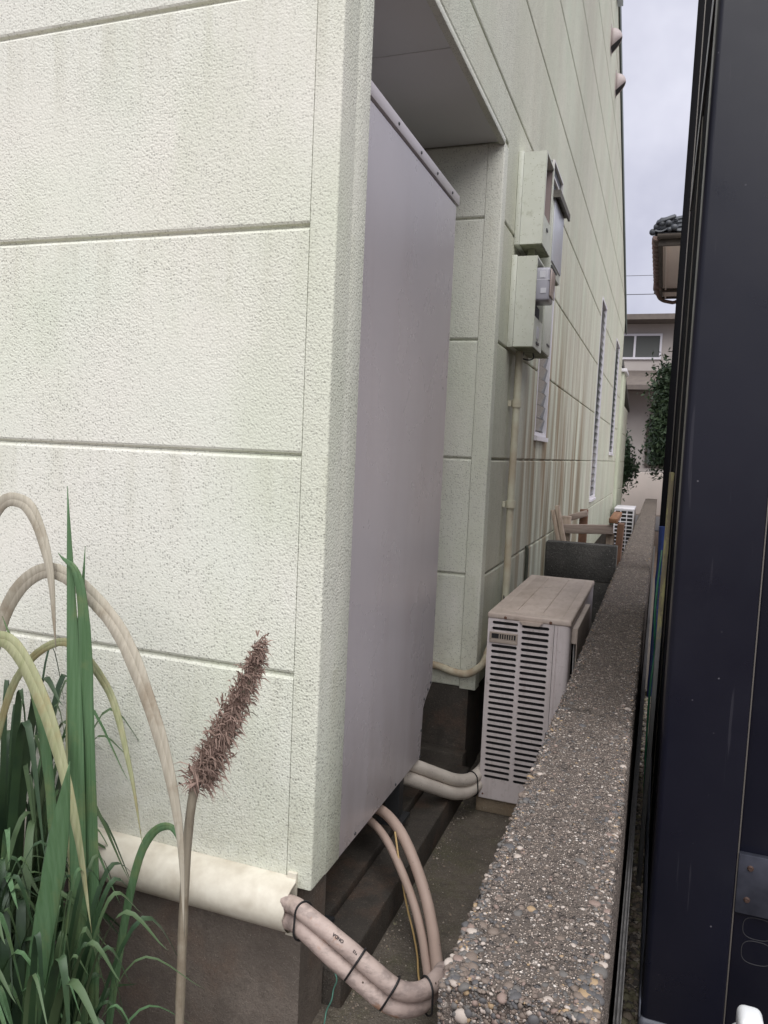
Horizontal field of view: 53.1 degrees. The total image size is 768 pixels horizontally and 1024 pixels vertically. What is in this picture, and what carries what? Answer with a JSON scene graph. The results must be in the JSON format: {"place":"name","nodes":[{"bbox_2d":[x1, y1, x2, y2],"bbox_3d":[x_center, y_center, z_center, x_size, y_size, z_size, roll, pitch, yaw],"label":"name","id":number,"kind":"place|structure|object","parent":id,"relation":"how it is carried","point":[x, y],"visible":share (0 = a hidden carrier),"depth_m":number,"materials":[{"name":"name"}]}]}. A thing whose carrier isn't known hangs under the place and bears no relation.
{"place":"outdoors","nodes":[
{"label":"outdoors","id":0,"kind":"place"},
{"bbox_2d":[311,750,512,1023],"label":"alley floor","id":1,"kind":"structure","parent":0,"point":[454,887],"depth_m":2.20,"materials":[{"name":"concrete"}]},
{"bbox_2d":[323,974,337,1023],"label":"teal string","id":2,"kind":"object","parent":1,"relation":"on","point":[331,999],"visible":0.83,"depth_m":1.56,"materials":[{"name":"teal fabric"}]},
{"bbox_2d":[280,805,444,1018],"bbox_3d":[0.003,0.931,1.851,0.391,0.376,0.827,4,5,13],"label":"pink pipe loop","id":3,"kind":"object","parent":1,"relation":"on","point":[357,968],"visible":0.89,"depth_m":1.48,"materials":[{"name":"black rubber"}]},
{"bbox_2d":[338,794,505,1023],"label":"grit","id":4,"kind":"object","parent":1,"relation":"on","point":[394,923],"visible":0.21,"depth_m":2.14,"materials":[{"name":"grey gravel"}]},
{"bbox_2d":[476,792,515,816],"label":"unit plinth","id":5,"kind":"structure","parent":1,"relation":"on","point":[495,806],"depth_m":2.74,"materials":[{"name":"beige concrete"}]},
{"bbox_2d":[478,575,593,803],"bbox_3d":[0.649,0.661,3.095,0.304,0.674,0.955,4,5,20],"label":"outdoor unit","id":6,"kind":"object","parent":5,"relation":"on","point":[539,627],"visible":0.9,"depth_m":2.68,"materials":[{"name":"metal"}]},
{"bbox_2d":[404,760,481,799],"bbox_3d":[0.192,0.882,2.619,0.680,0.254,0.098,-2,7,-45],"label":"grey pipe pair","id":7,"kind":"object","parent":6,"relation":"attached to","point":[424,776],"visible":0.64,"depth_m":2.59,"materials":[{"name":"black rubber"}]},
{"bbox_2d":[612,514,658,1023],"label":"ground","id":8,"kind":"structure","parent":0,"point":[656,548],"depth_m":7.10,"materials":[{"name":"soil"}]},
{"bbox_2d":[0,811,112,1023],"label":"leaf clump","id":9,"kind":"object","parent":8,"relation":"on","point":[19,887],"visible":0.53,"depth_m":1.40,"materials":[{"name":"green plant"}]},
{"bbox_2d":[0,648,138,992],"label":"leaf clump","id":10,"kind":"object","parent":8,"relation":"on","point":[20,744],"visible":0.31,"depth_m":1.55,"materials":[{"name":"green plant"}]},
{"bbox_2d":[0,486,184,1023],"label":"strap leaf plant","id":11,"kind":"object","parent":8,"relation":"on","point":[72,820],"visible":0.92,"depth_m":1.39,"materials":[{"name":"green plant"}]},
{"bbox_2d":[0,820,198,1023],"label":"leaf clump","id":12,"kind":"object","parent":8,"relation":"on","point":[66,997],"visible":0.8,"depth_m":1.36,"materials":[{"name":"green plant"}]},
{"bbox_2d":[175,630,273,1023],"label":"dry flower stalk","id":13,"kind":"object","parent":8,"relation":"on","point":[209,762],"visible":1,"depth_m":1.31,"materials":[{"name":"brown plant"}]},
{"bbox_2d":[0,0,629,1023],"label":"house","id":14,"kind":"structure","parent":8,"relation":"on","point":[182,206],"depth_m":1.66,"materials":[{"name":"beige paint"}]},
{"bbox_2d":[23,810,297,936],"bbox_3d":[-1.491,0.715,2.020,2.774,0.135,0.064,4,5,20],"label":"pipe cover duct","id":15,"kind":"object","parent":14,"relation":"attached to","point":[242,892],"visible":0.7,"depth_m":1.60,"materials":[{"name":"white plastic"}]},
{"bbox_2d":[432,646,486,677],"bbox_3d":[0.214,0.558,3.050,0.836,0.124,0.345,2,5,-12],"label":"refrigerant pipe","id":16,"kind":"object","parent":14,"relation":"attached to","point":[474,670],"visible":0.43,"depth_m":2.93,"materials":[{"name":"beige plastic"}]},
{"bbox_2d":[502,351,522,599],"bbox_3d":[0.519,0.170,3.253,0.050,1.681,0.046,4,5,20],"label":"conduit pipe","id":17,"kind":"object","parent":14,"relation":"attached to","point":[510,501],"visible":0.74,"depth_m":3.22,"materials":[{"name":"beige plastic"}]},
{"bbox_2d":[524,545,528,580],"bbox_3d":[0.702,0.574,3.901,0.026,0.819,0.029,4,5,20],"label":"drain hose","id":18,"kind":"object","parent":14,"relation":"attached to","point":[526,562],"visible":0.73,"depth_m":3.87,"materials":[{"name":"grey plastic"}]},
{"bbox_2d":[507,255,555,353],"bbox_3d":[0.612,-0.842,3.143,0.158,0.360,0.231,4,5,20],"label":"meter box","id":19,"kind":"object","parent":14,"relation":"attached to","point":[532,287],"visible":0.97,"depth_m":3.05,"materials":[{"name":"plastic"}]},
{"bbox_2d":[536,327,538,340],"bbox_3d":[0.627,-0.729,3.135,0.002,0.050,0.060,4,5,20],"label":"lid window","id":20,"kind":"structure","parent":19,"relation":"in","point":[537,331],"depth_m":3.13,"materials":[{"name":"grey"}]},
{"bbox_2d":[514,150,554,257],"bbox_3d":[0.617,-1.227,3.140,0.116,0.410,0.225,4,5,20],"label":"meter box","id":21,"kind":"object","parent":14,"relation":"attached to","point":[534,201],"visible":0.9,"depth_m":3.04,"materials":[{"name":"plastic"}]},
{"bbox_2d":[524,300,552,358],"bbox_3d":[0.685,-0.844,3.434,0.100,0.284,0.245,4,5,20],"label":"breaker box","id":22,"kind":"object","parent":14,"relation":"attached to","point":[546,333],"visible":0.37,"depth_m":3.42,"materials":[{"name":"plastic"}]},
{"bbox_2d":[534,294,554,441],"bbox_3d":[0.829,-0.843,4.034,0.069,0.938,0.404,4,5,20],"label":"louvre window","id":23,"kind":"structure","parent":14,"relation":"in","point":[543,371],"depth_m":4.12,"materials":[{"name":"white metal"}]},
{"bbox_2d":[540,159,569,285],"bbox_3d":[0.732,-1.271,3.418,0.140,0.460,0.354,4,5,20],"label":"window","id":24,"kind":"structure","parent":14,"relation":"attached to","point":[560,212],"depth_m":3.35,"materials":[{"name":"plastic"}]},
{"bbox_2d":[589,297,606,501],"bbox_3d":[2.058,-1.062,7.443,0.069,1.903,0.584,4,5,20],"label":"louvre window","id":25,"kind":"structure","parent":14,"relation":"in","point":[592,497],"depth_m":7.54,"materials":[{"name":"white metal"}]},
{"bbox_2d":[609,339,619,455],"bbox_3d":[2.906,-1.432,9.754,0.075,1.423,0.764,4,5,20],"label":"louvre window","id":26,"kind":"structure","parent":14,"relation":"in","point":[617,355],"depth_m":9.89,"materials":[{"name":"white metal"}]},
{"bbox_2d":[321,758,469,1007],"bbox_3d":[-0.332,1.106,2.505,0.942,0.262,1.255,4,5,20],"label":"step","id":27,"kind":"object","parent":8,"relation":"on","point":[366,913],"visible":0.12,"depth_m":2.11,"materials":[{"name":"concrete"}]},
{"bbox_2d":[325,772,423,916],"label":"step plinth","id":28,"kind":"structure","parent":27,"relation":"on","point":[348,869],"depth_m":2.17,"materials":[{"name":"concrete"}]},
{"bbox_2d":[325,80,459,922],"bbox_3d":[-0.262,-0.026,2.235,0.657,1.982,0.922,4,5,20],"label":"water heater tank","id":29,"kind":"object","parent":28,"relation":"on","point":[412,199],"visible":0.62,"depth_m":2.08,"materials":[{"name":"metal"}]},
{"bbox_2d":[420,742,465,766],"bbox_3d":[-0.123,1.046,3.127,0.910,0.300,0.062,4,5,20],"label":"step rear","id":30,"kind":"object","parent":8,"relation":"on","point":[444,754],"visible":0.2,"depth_m":2.97,"materials":[{"name":"concrete"}]},
{"bbox_2d":[437,499,656,1023],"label":"wall","id":31,"kind":"structure","parent":8,"relation":"on","point":[538,940],"depth_m":1.21,"materials":[{"name":"stone"}]},
{"bbox_2d":[622,428,644,501],"bbox_3d":[4.885,-0.745,15.855,0.918,2.270,1.255,4,5,20],"label":"garden shrub","id":32,"kind":"object","parent":8,"relation":"on","point":[630,466],"visible":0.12,"depth_m":15.60,"materials":[{"name":"green plant"}]},
{"bbox_2d":[621,688,650,1023],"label":"gravel","id":33,"kind":"structure","parent":0,"point":[630,998],"depth_m":2.26,"materials":[{"name":"grey gravel"}]},
{"bbox_2d":[613,546,654,1023],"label":"edging rail","id":34,"kind":"object","parent":33,"relation":"on","point":[618,1005],"visible":1,"depth_m":1.79,"materials":[{"name":"metal"}]},
{"bbox_2d":[643,576,660,770],"bbox_3d":[1.141,0.706,3.256,0.026,0.890,0.002,4,5,20],"label":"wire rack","id":35,"kind":"object","parent":33,"relation":"on","point":[652,648],"visible":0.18,"depth_m":3.24,"materials":[{"name":"metal"}]},
{"bbox_2d":[636,472,674,885],"bbox_3d":[0.861,0.540,2.441,0.022,1.334,0.100,4,5,20],"label":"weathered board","id":36,"kind":"object","parent":33,"relation":"on","point":[655,671],"visible":0.98,"depth_m":2.39,"materials":[{"name":"wood"}]},
{"bbox_2d":[647,526,664,696],"bbox_3d":[1.560,0.581,4.396,0.045,1.000,0.042,4,5,20],"label":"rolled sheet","id":37,"kind":"object","parent":33,"relation":"on","point":[661,537],"visible":0.41,"depth_m":4.38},
{"bbox_2d":[649,0,711,663],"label":"black post","id":38,"kind":"object","parent":33,"relation":"on","point":[703,24],"visible":0.23,"depth_m":4.25,"materials":[{"name":"black metal"}]},
{"bbox_2d":[622,578,654,1012],"bbox_3d":[2.676,1.274,3.910,2.582,0.200,10.000,4,5,20],"label":"gravel bed","id":39,"kind":"object","parent":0,"point":[651,617],"depth_m":6.04,"materials":[{"name":"grey gravel"}]},
{"bbox_2d":[621,472,662,515],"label":"garden wall","id":40,"kind":"structure","parent":0,"point":[643,490],"depth_m":20.85,"materials":[{"name":"beige paint"}]},
{"bbox_2d":[635,515,659,531],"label":"road","id":41,"kind":"structure","parent":0,"point":[657,522],"depth_m":18.23,"materials":[{"name":"grey asphalt"}]},
{"bbox_2d":[622,313,674,472],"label":"house","id":42,"kind":"structure","parent":0,"point":[646,336],"depth_m":22.50,"materials":[{"name":"paint"}]},
{"bbox_2d":[622,333,662,359],"bbox_3d":[7.362,-4.855,22.552,1.500,0.740,0.068,4,5,20],"label":"window","id":43,"kind":"structure","parent":42,"relation":"in","point":[635,346],"depth_m":22.47,"materials":[{"name":"grey glass"}]},
{"bbox_2d":[622,0,697,313],"label":"sky","id":44,"kind":"structure","parent":0,"point":[659,36],"materials":[{"name":"white"}]},
{"bbox_2d":[649,214,681,303],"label":"neighbour house","id":45,"kind":"structure","parent":0,"point":[665,232],"depth_m":11.77,"materials":[{"name":"paint"}]},
{"bbox_2d":[637,0,767,1023],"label":"metal shed","id":46,"kind":"structure","parent":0,"point":[704,945],"depth_m":1.63,"materials":[{"name":"blue paint"}]},
{"bbox_2d":[643,550,662,790],"bbox_3d":[0.957,0.665,2.760,0.019,1.029,0.356,4,5,20],"label":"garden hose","id":47,"kind":"object","parent":46,"relation":"hanging from","point":[651,676],"visible":0.8,"depth_m":2.79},
{"bbox_2d":[725,522,767,1023],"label":"door","id":48,"kind":"structure","parent":46,"relation":"in","point":[747,983],"depth_m":1.64,"materials":[{"name":"blue paint"}]},
{"bbox_2d":[733,1005,763,1023],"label":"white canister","id":49,"kind":"object","parent":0,"point":[745,1014],"visible":1,"depth_m":1.41,"materials":[{"name":"white plastic"}]},
{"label":"neighbour yard","id":50,"kind":"structure","parent":0,"visible":0},
{"bbox_2d":[637,348,671,480],"bbox_3d":[5.834,-1.438,15.220,1.539,3.830,1.875,2,5,-12],"label":"garden tree","id":51,"kind":"object","parent":50,"relation":"on","point":[659,408],"visible":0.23,"depth_m":15.16,"materials":[{"name":"green plant"}]},
{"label":"far alley floor","id":52,"kind":"structure","parent":0,"visible":0},
{"bbox_2d":[544,540,617,626],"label":"cross wall","id":53,"kind":"structure","parent":52,"relation":"on","point":[596,563],"depth_m":4.52,"materials":[{"name":"grey concrete"}]},
{"bbox_2d":[551,505,624,564],"bbox_3d":[1.311,0.438,4.967,0.426,0.981,0.678,4,5,20],"label":"wooden frame","id":54,"kind":"object","parent":52,"relation":"on","point":[564,528],"visible":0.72,"depth_m":4.76,"materials":[{"name":"brown wood"}]},
{"bbox_2d":[613,505,635,552],"bbox_3d":[3.393,0.235,10.855,0.263,0.620,0.766,4,5,20],"label":"outdoor unit","id":55,"kind":"object","parent":52,"relation":"on","point":[627,518],"visible":0.59,"depth_m":10.50,"materials":[{"name":"white metal"}]}
]}

